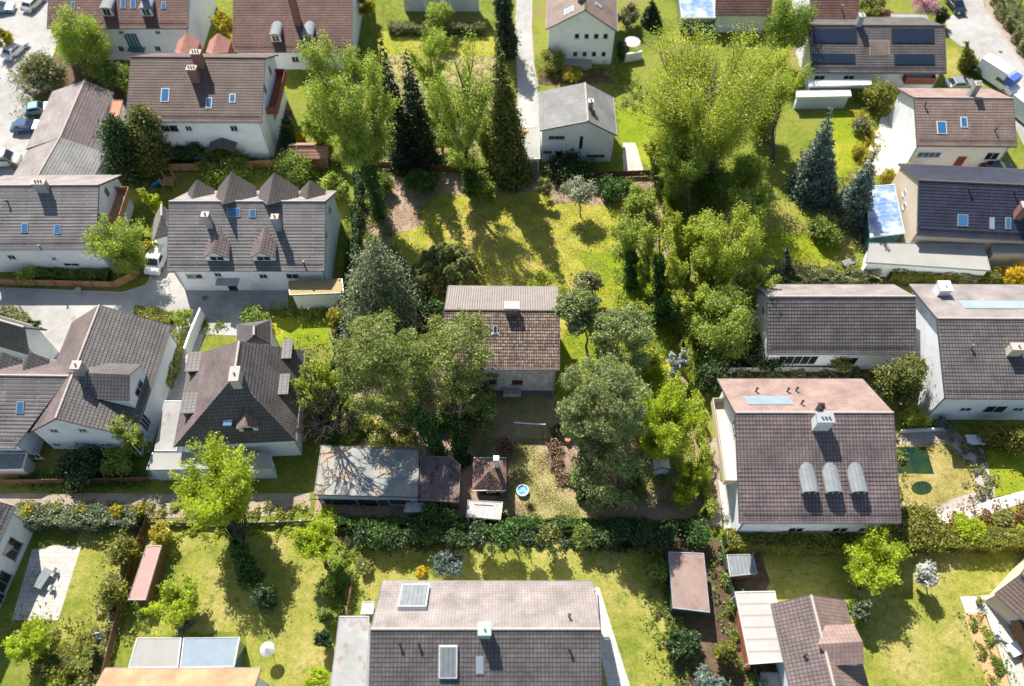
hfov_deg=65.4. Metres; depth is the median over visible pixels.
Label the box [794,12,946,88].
house
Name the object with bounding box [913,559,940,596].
blossom tree
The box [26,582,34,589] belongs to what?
garden chair
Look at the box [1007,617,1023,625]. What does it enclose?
window
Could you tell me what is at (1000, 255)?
shed
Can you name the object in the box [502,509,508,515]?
garden bush
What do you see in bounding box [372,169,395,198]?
garden bush
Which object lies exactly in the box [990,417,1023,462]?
clipped bush
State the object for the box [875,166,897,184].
garden bush
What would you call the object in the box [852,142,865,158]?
garden bush
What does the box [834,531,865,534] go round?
window
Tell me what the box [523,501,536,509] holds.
bare shrub
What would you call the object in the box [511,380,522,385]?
window
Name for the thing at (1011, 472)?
lawn
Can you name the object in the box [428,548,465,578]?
garden bush
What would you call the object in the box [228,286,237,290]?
door
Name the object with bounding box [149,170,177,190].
play tower
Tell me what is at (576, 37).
window
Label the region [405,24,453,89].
birch tree
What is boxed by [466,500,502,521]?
plank shelter
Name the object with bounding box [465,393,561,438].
lawn
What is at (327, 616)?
garden bush
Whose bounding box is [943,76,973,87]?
parked car
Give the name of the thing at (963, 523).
garden bush
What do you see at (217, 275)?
window
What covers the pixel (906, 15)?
carport
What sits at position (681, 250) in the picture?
deciduous tree
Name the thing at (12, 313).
clipped hedge
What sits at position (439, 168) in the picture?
wooden fence
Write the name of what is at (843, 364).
garden bush
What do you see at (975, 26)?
road
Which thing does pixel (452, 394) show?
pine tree
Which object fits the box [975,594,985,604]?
plant pot
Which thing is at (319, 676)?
garden bush
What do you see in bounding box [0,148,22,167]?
parked van
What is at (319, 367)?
birch tree
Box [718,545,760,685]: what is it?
wooden fence
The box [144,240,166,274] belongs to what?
parked van
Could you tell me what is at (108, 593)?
clipped bush
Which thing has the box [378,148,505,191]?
ground cover
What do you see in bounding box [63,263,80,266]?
window
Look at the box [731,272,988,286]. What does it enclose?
garden bed
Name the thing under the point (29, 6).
parked car
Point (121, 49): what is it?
window
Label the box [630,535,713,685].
ground cover
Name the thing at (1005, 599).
house
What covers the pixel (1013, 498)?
path
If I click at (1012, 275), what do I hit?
forsythia bush
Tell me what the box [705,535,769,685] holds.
ground cover
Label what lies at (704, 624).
garden bed
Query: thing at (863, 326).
house
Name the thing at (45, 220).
house
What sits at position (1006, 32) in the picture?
pavement
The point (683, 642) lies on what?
garden bush
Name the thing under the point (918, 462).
water
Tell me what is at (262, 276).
window
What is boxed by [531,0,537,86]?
kerb
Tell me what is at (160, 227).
garden house
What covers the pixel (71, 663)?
bush
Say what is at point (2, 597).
window
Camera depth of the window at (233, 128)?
107.94 m
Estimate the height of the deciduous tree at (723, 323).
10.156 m
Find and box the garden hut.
[472,455,506,495]
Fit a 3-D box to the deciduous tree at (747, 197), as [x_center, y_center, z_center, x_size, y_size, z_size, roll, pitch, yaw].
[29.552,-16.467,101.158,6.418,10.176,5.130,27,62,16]
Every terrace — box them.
[622,143,642,170]
[866,116,902,174]
[960,595,1023,685]
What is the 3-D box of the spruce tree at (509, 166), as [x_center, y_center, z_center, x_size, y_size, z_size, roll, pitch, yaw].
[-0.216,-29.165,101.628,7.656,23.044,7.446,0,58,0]
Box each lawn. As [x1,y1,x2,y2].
[55,527,128,639]
[141,518,330,685]
[268,316,328,344]
[344,543,680,685]
[378,31,496,56]
[391,191,680,379]
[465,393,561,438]
[468,435,601,522]
[554,250,679,410]
[617,108,724,174]
[723,187,853,266]
[749,231,841,263]
[761,549,1023,685]
[829,111,869,177]
[938,46,973,79]
[979,506,1023,532]
[986,447,1023,496]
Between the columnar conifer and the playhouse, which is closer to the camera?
the playhouse
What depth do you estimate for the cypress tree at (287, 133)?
112.46 m
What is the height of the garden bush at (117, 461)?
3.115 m
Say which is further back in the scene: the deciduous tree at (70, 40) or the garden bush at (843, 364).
the deciduous tree at (70, 40)
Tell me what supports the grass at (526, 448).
on the lawn at (584, 510)
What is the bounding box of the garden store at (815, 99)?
[794,90,851,108]
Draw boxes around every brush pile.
[546,436,566,454]
[548,454,564,470]
[549,423,562,438]
[552,469,568,485]
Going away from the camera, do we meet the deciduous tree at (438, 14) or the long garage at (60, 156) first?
the long garage at (60, 156)
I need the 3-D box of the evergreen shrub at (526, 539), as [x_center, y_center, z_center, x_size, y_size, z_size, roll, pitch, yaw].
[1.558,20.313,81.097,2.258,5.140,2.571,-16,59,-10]
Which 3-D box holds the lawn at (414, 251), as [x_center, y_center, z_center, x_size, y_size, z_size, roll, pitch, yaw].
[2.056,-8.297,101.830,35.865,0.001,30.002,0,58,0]
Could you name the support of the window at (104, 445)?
in the house at (112, 361)
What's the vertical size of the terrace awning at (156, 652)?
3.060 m
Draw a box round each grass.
[414,199,670,365]
[470,438,579,518]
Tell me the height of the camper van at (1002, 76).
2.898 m
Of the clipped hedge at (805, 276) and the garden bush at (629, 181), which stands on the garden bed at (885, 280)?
the clipped hedge at (805, 276)
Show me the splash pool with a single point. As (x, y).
(522, 490)
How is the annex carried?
on the ground at (792, 138)
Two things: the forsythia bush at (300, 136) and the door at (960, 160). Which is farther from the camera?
the forsythia bush at (300, 136)
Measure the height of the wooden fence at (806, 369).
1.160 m
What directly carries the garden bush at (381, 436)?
on the garden bed at (375, 421)
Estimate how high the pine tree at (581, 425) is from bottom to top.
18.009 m
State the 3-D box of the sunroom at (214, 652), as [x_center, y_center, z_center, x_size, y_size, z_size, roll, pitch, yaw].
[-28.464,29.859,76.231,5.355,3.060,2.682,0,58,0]
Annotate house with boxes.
[0,175,133,271]
[0,316,58,359]
[0,352,68,459]
[0,502,34,606]
[27,305,181,454]
[47,0,216,59]
[95,667,267,685]
[125,33,286,159]
[153,204,167,246]
[167,172,340,290]
[173,339,306,455]
[232,0,362,68]
[369,580,601,685]
[403,0,478,11]
[443,285,559,396]
[538,82,617,161]
[546,0,617,70]
[711,0,771,31]
[711,378,901,534]
[750,284,916,368]
[770,594,868,685]
[792,0,858,18]
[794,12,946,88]
[888,80,1016,166]
[891,163,1023,252]
[908,281,1023,419]
[984,558,1023,625]
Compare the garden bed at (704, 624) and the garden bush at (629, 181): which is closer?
the garden bed at (704, 624)
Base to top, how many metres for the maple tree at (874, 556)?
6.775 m
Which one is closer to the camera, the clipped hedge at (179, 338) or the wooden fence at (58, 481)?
the wooden fence at (58, 481)
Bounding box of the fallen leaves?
[334,176,704,515]
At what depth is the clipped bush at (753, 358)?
92.99 m
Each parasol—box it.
[260,642,274,656]
[624,37,640,47]
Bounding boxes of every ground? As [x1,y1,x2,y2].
[0,0,1023,685]
[313,169,705,522]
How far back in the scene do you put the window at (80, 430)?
84.83 m
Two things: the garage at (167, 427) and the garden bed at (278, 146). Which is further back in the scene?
the garden bed at (278, 146)
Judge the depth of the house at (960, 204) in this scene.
99.97 m
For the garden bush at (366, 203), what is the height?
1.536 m
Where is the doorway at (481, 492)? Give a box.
[480,491,499,494]
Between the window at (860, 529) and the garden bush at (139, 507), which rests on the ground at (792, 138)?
the garden bush at (139, 507)
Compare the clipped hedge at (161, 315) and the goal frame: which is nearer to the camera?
the goal frame
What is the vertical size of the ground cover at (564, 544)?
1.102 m
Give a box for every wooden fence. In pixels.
[0,238,152,287]
[0,477,151,485]
[100,515,149,675]
[160,156,342,171]
[319,171,358,443]
[346,577,354,615]
[376,162,491,174]
[541,169,658,177]
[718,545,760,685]
[728,366,851,372]
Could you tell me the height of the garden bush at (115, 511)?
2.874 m
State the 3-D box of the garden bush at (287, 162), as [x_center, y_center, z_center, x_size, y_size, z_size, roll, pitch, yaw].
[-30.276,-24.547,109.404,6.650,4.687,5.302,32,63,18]
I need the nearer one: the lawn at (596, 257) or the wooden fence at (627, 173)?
the lawn at (596, 257)
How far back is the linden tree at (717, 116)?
99.18 m
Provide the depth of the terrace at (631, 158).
112.97 m
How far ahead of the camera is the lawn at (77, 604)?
81.34 m
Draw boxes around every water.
[896,447,933,473]
[911,481,931,494]
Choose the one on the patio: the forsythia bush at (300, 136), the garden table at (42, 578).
the garden table at (42, 578)
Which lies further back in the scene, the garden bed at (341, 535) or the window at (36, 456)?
the window at (36, 456)
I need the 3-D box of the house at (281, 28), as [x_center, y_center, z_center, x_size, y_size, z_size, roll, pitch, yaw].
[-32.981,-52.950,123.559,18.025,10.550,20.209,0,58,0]
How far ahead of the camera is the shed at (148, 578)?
79.93 m
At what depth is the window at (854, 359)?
92.76 m
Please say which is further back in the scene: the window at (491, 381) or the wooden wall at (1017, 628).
the window at (491, 381)
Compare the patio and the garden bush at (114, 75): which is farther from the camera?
the garden bush at (114, 75)
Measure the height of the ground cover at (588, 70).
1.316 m
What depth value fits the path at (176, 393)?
93.99 m
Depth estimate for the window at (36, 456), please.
87.80 m
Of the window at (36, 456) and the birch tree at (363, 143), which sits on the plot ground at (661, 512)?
the birch tree at (363, 143)
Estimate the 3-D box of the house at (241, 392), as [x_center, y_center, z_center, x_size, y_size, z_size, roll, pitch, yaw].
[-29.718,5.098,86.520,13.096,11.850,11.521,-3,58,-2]
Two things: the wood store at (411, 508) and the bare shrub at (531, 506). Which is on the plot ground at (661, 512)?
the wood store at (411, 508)
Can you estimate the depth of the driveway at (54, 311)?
99.83 m
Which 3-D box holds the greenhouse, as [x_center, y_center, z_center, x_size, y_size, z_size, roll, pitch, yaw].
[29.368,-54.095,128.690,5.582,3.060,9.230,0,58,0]
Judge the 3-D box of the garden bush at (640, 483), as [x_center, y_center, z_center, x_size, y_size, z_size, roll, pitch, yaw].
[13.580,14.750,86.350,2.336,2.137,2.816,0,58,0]
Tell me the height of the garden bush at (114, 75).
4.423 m
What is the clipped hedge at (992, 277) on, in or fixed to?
on the garden bed at (885, 280)
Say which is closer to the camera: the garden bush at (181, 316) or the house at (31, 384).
the house at (31, 384)
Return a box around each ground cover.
[0,58,44,120]
[1,597,115,653]
[9,462,151,497]
[14,496,317,521]
[70,529,143,684]
[117,532,182,645]
[122,172,186,202]
[147,510,311,549]
[185,313,230,333]
[234,155,349,179]
[248,299,329,325]
[282,322,335,441]
[310,524,368,626]
[334,510,632,536]
[342,532,661,558]
[358,23,535,94]
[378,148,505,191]
[379,72,540,166]
[525,61,622,83]
[606,62,654,116]
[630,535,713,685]
[638,157,787,208]
[659,178,749,392]
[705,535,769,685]
[731,255,865,283]
[734,365,887,387]
[832,580,872,642]
[835,170,867,257]
[847,103,885,171]
[895,429,912,505]
[925,490,1023,530]
[928,421,1006,509]
[953,606,1020,685]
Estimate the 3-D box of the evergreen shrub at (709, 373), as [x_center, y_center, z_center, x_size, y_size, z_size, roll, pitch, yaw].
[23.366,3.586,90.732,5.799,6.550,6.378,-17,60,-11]
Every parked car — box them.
[0,1,15,13]
[0,39,29,60]
[9,118,38,133]
[20,0,44,12]
[23,101,46,117]
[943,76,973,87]
[945,0,967,14]
[979,161,1011,167]
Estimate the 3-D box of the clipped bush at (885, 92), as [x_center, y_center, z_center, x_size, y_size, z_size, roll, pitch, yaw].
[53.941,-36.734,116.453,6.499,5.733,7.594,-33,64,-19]
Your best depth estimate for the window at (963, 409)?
89.03 m
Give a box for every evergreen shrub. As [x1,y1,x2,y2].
[349,518,371,545]
[364,523,386,550]
[378,521,408,553]
[397,518,429,546]
[400,168,439,199]
[409,295,443,331]
[422,524,445,546]
[441,524,469,553]
[466,517,493,550]
[487,521,517,552]
[515,526,537,550]
[537,518,562,546]
[539,145,606,192]
[569,266,604,308]
[571,520,596,551]
[580,524,618,551]
[594,173,630,202]
[608,519,634,543]
[615,41,626,61]
[631,523,656,548]
[653,524,680,551]
[680,346,746,401]
[680,518,712,552]
[851,598,872,623]
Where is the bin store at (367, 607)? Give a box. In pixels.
[360,601,374,614]
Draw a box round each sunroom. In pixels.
[180,637,245,666]
[861,184,904,249]
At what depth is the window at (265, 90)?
109.08 m
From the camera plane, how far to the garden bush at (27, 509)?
82.97 m
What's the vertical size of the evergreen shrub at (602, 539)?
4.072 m
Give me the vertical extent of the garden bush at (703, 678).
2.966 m
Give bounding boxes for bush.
[0,28,14,47]
[14,265,39,285]
[15,44,68,94]
[18,503,33,519]
[29,640,101,685]
[45,667,73,685]
[50,442,106,498]
[69,669,97,685]
[71,506,86,520]
[90,572,132,613]
[91,443,139,476]
[96,59,129,90]
[98,528,143,573]
[109,503,123,519]
[128,502,147,521]
[139,239,158,254]
[148,520,172,544]
[170,139,207,161]
[171,307,193,327]
[176,617,195,636]
[194,144,257,187]
[209,8,232,42]
[238,302,273,330]
[245,583,283,614]
[265,141,314,185]
[294,131,304,142]
[301,665,328,685]
[313,627,331,647]
[315,502,339,522]
[316,607,337,624]
[317,574,337,599]
[320,170,349,199]
[326,307,342,328]
[339,427,359,445]
[351,412,378,433]
[356,558,372,576]
[357,0,375,20]
[363,199,371,209]
[366,426,395,447]
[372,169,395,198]
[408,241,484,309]
[414,565,426,576]
[418,497,457,528]
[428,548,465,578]
[429,408,452,432]
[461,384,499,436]
[469,170,498,201]
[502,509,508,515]
[526,269,558,285]
[540,46,566,71]
[558,285,568,293]
[562,66,582,82]
[566,468,585,487]
[573,486,589,501]
[618,1,641,29]
[621,181,658,217]
[623,175,635,190]
[628,470,646,490]
[636,342,663,375]
[647,562,668,583]
[663,625,702,662]
[693,663,728,685]
[711,639,739,665]
[731,148,773,189]
[741,327,801,377]
[807,211,852,248]
[822,179,839,194]
[827,356,853,373]
[833,204,861,225]
[848,113,872,134]
[852,74,905,117]
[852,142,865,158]
[859,0,888,15]
[870,349,935,409]
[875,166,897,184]
[879,8,892,16]
[887,493,956,567]
[899,403,931,428]
[935,7,950,24]
[935,416,957,432]
[949,510,988,544]
[966,65,981,76]
[972,419,1006,449]
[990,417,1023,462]
[990,509,1014,527]
[999,260,1023,284]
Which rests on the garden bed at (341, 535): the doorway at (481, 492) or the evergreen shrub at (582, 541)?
the evergreen shrub at (582, 541)
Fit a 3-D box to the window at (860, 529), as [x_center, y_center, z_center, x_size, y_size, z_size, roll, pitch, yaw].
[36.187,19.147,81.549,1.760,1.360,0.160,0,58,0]
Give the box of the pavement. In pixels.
[984,0,1023,63]
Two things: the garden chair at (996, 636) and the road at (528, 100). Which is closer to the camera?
the garden chair at (996, 636)
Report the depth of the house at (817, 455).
79.03 m
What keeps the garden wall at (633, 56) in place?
on the ground at (792, 138)
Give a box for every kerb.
[0,275,151,292]
[16,507,262,517]
[33,39,57,119]
[515,16,518,107]
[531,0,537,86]
[984,8,1023,65]
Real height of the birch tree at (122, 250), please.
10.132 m
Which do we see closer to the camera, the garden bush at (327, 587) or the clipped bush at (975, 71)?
the garden bush at (327, 587)
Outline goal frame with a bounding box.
[514,422,545,439]
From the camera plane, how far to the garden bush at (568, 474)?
86.40 m
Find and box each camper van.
[978,53,1022,95]
[1012,90,1023,122]
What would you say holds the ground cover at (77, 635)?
on the ground at (792, 138)
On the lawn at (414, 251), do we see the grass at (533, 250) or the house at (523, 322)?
the grass at (533, 250)
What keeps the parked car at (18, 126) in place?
on the road at (17, 23)
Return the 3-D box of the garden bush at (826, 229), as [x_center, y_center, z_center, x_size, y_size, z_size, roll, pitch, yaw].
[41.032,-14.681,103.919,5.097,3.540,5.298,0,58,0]
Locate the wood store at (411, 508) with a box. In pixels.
[404,502,437,515]
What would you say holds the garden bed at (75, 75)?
on the ground at (792, 138)
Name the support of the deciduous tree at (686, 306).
on the ground at (792, 138)
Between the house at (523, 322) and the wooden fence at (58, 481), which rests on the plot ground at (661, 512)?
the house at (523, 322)
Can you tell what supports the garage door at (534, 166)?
in the garage at (533, 140)
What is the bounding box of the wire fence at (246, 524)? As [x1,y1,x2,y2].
[148,520,310,525]
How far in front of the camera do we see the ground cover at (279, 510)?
85.38 m
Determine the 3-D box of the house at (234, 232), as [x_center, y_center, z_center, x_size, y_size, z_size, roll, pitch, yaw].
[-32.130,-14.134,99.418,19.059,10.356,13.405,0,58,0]
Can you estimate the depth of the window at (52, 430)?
85.16 m
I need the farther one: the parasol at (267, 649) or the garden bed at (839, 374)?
the garden bed at (839, 374)
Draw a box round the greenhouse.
[675,0,714,32]
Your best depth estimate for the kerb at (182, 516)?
85.02 m
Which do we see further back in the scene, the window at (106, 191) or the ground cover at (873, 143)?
the ground cover at (873, 143)
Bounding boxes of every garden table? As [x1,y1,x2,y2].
[32,567,52,589]
[841,258,855,266]
[963,435,985,445]
[1004,641,1022,657]
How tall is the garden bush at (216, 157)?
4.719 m
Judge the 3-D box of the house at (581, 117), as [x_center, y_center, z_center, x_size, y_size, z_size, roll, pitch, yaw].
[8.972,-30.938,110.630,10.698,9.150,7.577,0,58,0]
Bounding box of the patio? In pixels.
[12,545,80,619]
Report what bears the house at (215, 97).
on the ground at (792, 138)
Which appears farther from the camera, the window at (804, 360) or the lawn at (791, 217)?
the lawn at (791, 217)
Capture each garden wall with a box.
[183,308,205,354]
[624,50,641,62]
[899,427,945,432]
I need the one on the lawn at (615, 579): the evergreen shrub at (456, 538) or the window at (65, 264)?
the evergreen shrub at (456, 538)
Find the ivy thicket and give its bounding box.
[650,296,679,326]
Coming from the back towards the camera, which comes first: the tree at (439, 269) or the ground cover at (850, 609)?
the tree at (439, 269)
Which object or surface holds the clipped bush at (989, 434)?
on the ground at (792, 138)
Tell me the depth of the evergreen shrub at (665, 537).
81.39 m
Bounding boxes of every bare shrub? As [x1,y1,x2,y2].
[494,436,518,457]
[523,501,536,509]
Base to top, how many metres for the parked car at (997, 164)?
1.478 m
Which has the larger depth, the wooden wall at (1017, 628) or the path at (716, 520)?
the path at (716, 520)
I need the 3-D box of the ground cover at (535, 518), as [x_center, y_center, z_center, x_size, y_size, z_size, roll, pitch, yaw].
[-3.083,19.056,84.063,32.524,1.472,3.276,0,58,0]
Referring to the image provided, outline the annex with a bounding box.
[236,320,279,346]
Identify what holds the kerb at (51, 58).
on the ground at (792, 138)
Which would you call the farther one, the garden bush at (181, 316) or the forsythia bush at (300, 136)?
the forsythia bush at (300, 136)
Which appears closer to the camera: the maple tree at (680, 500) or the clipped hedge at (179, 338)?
the maple tree at (680, 500)
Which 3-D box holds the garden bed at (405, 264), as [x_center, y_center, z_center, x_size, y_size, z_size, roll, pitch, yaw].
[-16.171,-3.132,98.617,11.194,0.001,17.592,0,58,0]
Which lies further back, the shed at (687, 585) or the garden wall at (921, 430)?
the garden wall at (921, 430)
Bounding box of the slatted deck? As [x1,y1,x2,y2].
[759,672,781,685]
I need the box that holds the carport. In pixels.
[890,13,927,18]
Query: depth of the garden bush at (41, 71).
117.56 m
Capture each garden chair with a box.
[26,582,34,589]
[30,568,38,574]
[94,632,101,639]
[993,632,999,639]
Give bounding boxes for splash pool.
[516,484,528,497]
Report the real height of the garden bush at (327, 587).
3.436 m
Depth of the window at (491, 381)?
90.24 m
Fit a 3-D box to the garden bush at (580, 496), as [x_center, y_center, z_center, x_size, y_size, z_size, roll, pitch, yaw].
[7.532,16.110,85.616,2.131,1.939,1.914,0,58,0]
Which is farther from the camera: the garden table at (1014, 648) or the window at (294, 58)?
the window at (294, 58)
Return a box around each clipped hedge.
[0,305,33,323]
[14,502,147,534]
[36,267,111,280]
[132,304,174,326]
[166,328,186,388]
[326,169,364,402]
[331,513,707,534]
[387,19,485,36]
[655,176,718,519]
[722,524,1023,556]
[732,265,882,283]
[887,266,1003,283]
[989,0,1023,55]
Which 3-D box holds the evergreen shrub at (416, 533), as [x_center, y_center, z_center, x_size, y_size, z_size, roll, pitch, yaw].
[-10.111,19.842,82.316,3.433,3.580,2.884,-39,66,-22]
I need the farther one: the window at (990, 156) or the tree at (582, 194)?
the window at (990, 156)
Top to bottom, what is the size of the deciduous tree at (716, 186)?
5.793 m
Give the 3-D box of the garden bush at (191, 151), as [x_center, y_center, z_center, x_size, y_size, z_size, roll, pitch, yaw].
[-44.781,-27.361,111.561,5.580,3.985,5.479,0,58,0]
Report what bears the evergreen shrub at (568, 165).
on the plot ground at (661, 512)
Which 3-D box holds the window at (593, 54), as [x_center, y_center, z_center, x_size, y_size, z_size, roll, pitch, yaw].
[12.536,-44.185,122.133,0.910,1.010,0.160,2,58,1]
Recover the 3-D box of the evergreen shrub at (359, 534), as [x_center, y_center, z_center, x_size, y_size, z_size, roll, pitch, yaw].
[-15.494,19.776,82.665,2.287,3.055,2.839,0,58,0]
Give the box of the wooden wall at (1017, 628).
[1008,619,1023,667]
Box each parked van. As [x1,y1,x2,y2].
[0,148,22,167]
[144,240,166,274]
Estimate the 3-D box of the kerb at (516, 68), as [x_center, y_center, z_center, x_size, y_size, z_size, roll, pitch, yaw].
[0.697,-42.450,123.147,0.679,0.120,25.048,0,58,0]
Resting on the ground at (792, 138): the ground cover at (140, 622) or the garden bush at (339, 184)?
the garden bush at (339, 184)
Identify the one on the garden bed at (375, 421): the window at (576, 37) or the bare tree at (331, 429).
the bare tree at (331, 429)
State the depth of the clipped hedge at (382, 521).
83.79 m
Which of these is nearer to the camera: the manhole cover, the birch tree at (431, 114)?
the manhole cover
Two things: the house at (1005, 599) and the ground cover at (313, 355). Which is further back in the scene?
the ground cover at (313, 355)
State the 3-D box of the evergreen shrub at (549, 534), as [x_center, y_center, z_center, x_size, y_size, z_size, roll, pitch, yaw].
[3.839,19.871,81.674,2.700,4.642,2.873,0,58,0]
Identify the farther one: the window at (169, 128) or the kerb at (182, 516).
the window at (169, 128)
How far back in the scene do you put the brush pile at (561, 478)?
86.94 m
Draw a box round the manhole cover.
[74,287,81,293]
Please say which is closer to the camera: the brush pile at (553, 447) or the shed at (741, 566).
the shed at (741, 566)
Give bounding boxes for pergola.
[730,591,782,671]
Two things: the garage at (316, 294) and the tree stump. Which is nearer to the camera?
the tree stump
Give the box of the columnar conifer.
[490,0,522,62]
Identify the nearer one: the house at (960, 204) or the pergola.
the pergola
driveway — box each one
[0,263,287,359]
[718,479,729,531]
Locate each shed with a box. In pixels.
[109,100,125,121]
[128,545,167,602]
[288,143,331,168]
[666,552,709,615]
[726,554,757,579]
[987,244,1023,266]
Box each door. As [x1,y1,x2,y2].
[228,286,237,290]
[527,161,537,172]
[953,156,966,165]
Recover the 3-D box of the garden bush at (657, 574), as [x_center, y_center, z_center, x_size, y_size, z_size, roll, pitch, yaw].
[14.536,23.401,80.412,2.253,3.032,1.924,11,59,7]
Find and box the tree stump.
[563,436,570,445]
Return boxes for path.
[0,493,310,516]
[147,335,203,478]
[595,588,629,685]
[706,438,721,525]
[895,491,1023,526]
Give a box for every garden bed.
[35,55,127,124]
[102,110,294,173]
[300,56,390,175]
[325,402,388,446]
[332,521,713,547]
[342,262,417,359]
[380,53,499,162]
[538,67,615,84]
[658,540,776,685]
[714,359,917,428]
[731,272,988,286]
[964,613,1009,685]
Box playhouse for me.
[650,457,671,474]
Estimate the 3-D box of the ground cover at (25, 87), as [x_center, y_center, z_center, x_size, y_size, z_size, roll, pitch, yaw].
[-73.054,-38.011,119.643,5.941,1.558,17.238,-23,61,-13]
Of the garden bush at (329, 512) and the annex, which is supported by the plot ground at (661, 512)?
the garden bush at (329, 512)
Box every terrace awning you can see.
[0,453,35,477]
[129,638,182,666]
[806,79,871,97]
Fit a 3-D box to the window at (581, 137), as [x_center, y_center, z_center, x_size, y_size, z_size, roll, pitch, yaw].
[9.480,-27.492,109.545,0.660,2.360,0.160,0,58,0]
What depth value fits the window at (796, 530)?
81.60 m
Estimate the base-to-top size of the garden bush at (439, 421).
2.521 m
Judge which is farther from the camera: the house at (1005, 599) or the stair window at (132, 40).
the stair window at (132, 40)
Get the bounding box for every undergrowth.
[322,395,417,446]
[339,216,430,386]
[609,185,698,508]
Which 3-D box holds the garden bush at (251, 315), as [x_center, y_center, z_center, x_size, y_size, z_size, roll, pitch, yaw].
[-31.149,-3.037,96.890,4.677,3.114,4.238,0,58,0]
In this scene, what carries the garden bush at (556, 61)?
on the ground at (792, 138)
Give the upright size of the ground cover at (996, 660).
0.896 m
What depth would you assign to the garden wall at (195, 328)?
96.17 m
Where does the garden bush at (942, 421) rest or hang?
on the ground at (792, 138)
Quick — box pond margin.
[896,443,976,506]
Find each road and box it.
[0,0,55,175]
[516,0,538,126]
[946,0,1023,143]
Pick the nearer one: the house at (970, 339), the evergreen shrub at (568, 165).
the house at (970, 339)
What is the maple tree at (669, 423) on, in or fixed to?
on the plot ground at (661, 512)
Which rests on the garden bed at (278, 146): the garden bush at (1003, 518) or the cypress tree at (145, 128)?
the cypress tree at (145, 128)
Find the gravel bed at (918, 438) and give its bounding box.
[896,429,995,515]
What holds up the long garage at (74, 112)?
on the ground at (792, 138)
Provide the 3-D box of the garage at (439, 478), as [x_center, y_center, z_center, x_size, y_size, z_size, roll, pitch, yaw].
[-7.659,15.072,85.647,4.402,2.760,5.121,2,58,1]
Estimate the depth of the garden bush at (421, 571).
81.41 m
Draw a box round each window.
[0,570,12,594]
[0,592,6,605]
[2,536,23,562]
[6,255,17,259]
[28,454,43,458]
[48,429,60,433]
[51,443,62,446]
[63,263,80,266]
[77,429,88,432]
[100,443,114,447]
[104,186,110,199]
[117,46,125,51]
[122,33,145,53]
[133,436,145,454]
[140,414,152,433]
[154,46,162,51]
[160,125,180,132]
[184,126,193,131]
[185,274,203,278]
[213,273,222,277]
[229,125,239,131]
[258,274,268,278]
[264,83,267,97]
[268,63,272,77]
[285,274,300,279]
[291,56,299,62]
[328,203,331,216]
[487,379,497,384]
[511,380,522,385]
[548,136,564,139]
[572,51,577,57]
[574,33,579,39]
[578,136,583,149]
[581,51,586,57]
[583,33,588,39]
[586,154,604,157]
[591,51,596,57]
[593,33,598,39]
[600,51,605,57]
[602,33,607,39]
[731,420,734,437]
[760,304,764,317]
[777,356,819,364]
[786,528,804,532]
[813,75,825,79]
[830,528,849,532]
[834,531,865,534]
[842,357,859,365]
[843,75,854,78]
[857,528,868,532]
[915,152,941,157]
[957,407,972,411]
[979,406,1008,413]
[982,152,1000,160]
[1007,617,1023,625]
[1010,407,1023,411]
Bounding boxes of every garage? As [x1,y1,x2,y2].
[13,137,108,174]
[26,79,113,150]
[146,452,277,479]
[154,401,184,451]
[288,279,343,308]
[310,445,419,507]
[330,616,370,685]
[418,456,460,508]
[522,127,539,172]
[861,243,990,282]
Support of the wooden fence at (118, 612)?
on the ground at (792, 138)
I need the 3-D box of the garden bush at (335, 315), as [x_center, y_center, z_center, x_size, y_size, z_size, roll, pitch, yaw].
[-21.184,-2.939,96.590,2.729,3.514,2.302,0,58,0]
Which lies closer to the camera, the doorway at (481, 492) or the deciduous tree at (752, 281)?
the doorway at (481, 492)
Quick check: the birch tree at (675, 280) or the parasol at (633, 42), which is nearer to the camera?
the birch tree at (675, 280)
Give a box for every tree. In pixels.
[0,143,18,170]
[0,615,50,665]
[32,320,41,332]
[46,0,123,82]
[78,212,150,277]
[92,111,146,189]
[106,411,153,456]
[123,103,173,182]
[137,187,162,213]
[139,572,200,626]
[170,426,266,590]
[277,116,298,148]
[286,510,336,568]
[287,366,361,451]
[290,351,330,438]
[292,29,399,220]
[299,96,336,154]
[308,236,436,380]
[323,367,353,432]
[330,306,451,455]
[377,38,418,178]
[400,48,442,172]
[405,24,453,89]
[414,308,500,468]
[415,28,497,195]
[422,79,456,152]
[423,0,454,34]
[474,101,493,174]
[483,36,535,193]
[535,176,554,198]
[551,283,602,369]
[551,351,653,491]
[559,174,598,217]
[566,434,656,515]
[589,303,657,381]
[613,210,646,292]
[622,298,654,325]
[626,11,801,175]
[633,220,676,306]
[638,372,710,461]
[639,1,663,30]
[641,133,671,178]
[651,125,710,216]
[661,256,689,303]
[665,210,704,281]
[665,348,689,385]
[669,480,698,510]
[676,283,709,327]
[678,459,707,490]
[685,276,759,363]
[690,197,765,293]
[700,166,740,208]
[725,178,773,230]
[735,263,781,310]
[746,42,814,164]
[762,0,824,53]
[780,247,798,283]
[781,107,842,213]
[826,150,876,236]
[843,522,913,597]
[907,0,946,17]
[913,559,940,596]
[956,41,979,75]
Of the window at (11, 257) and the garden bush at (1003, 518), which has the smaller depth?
the garden bush at (1003, 518)
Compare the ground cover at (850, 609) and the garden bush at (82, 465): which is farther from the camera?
the garden bush at (82, 465)

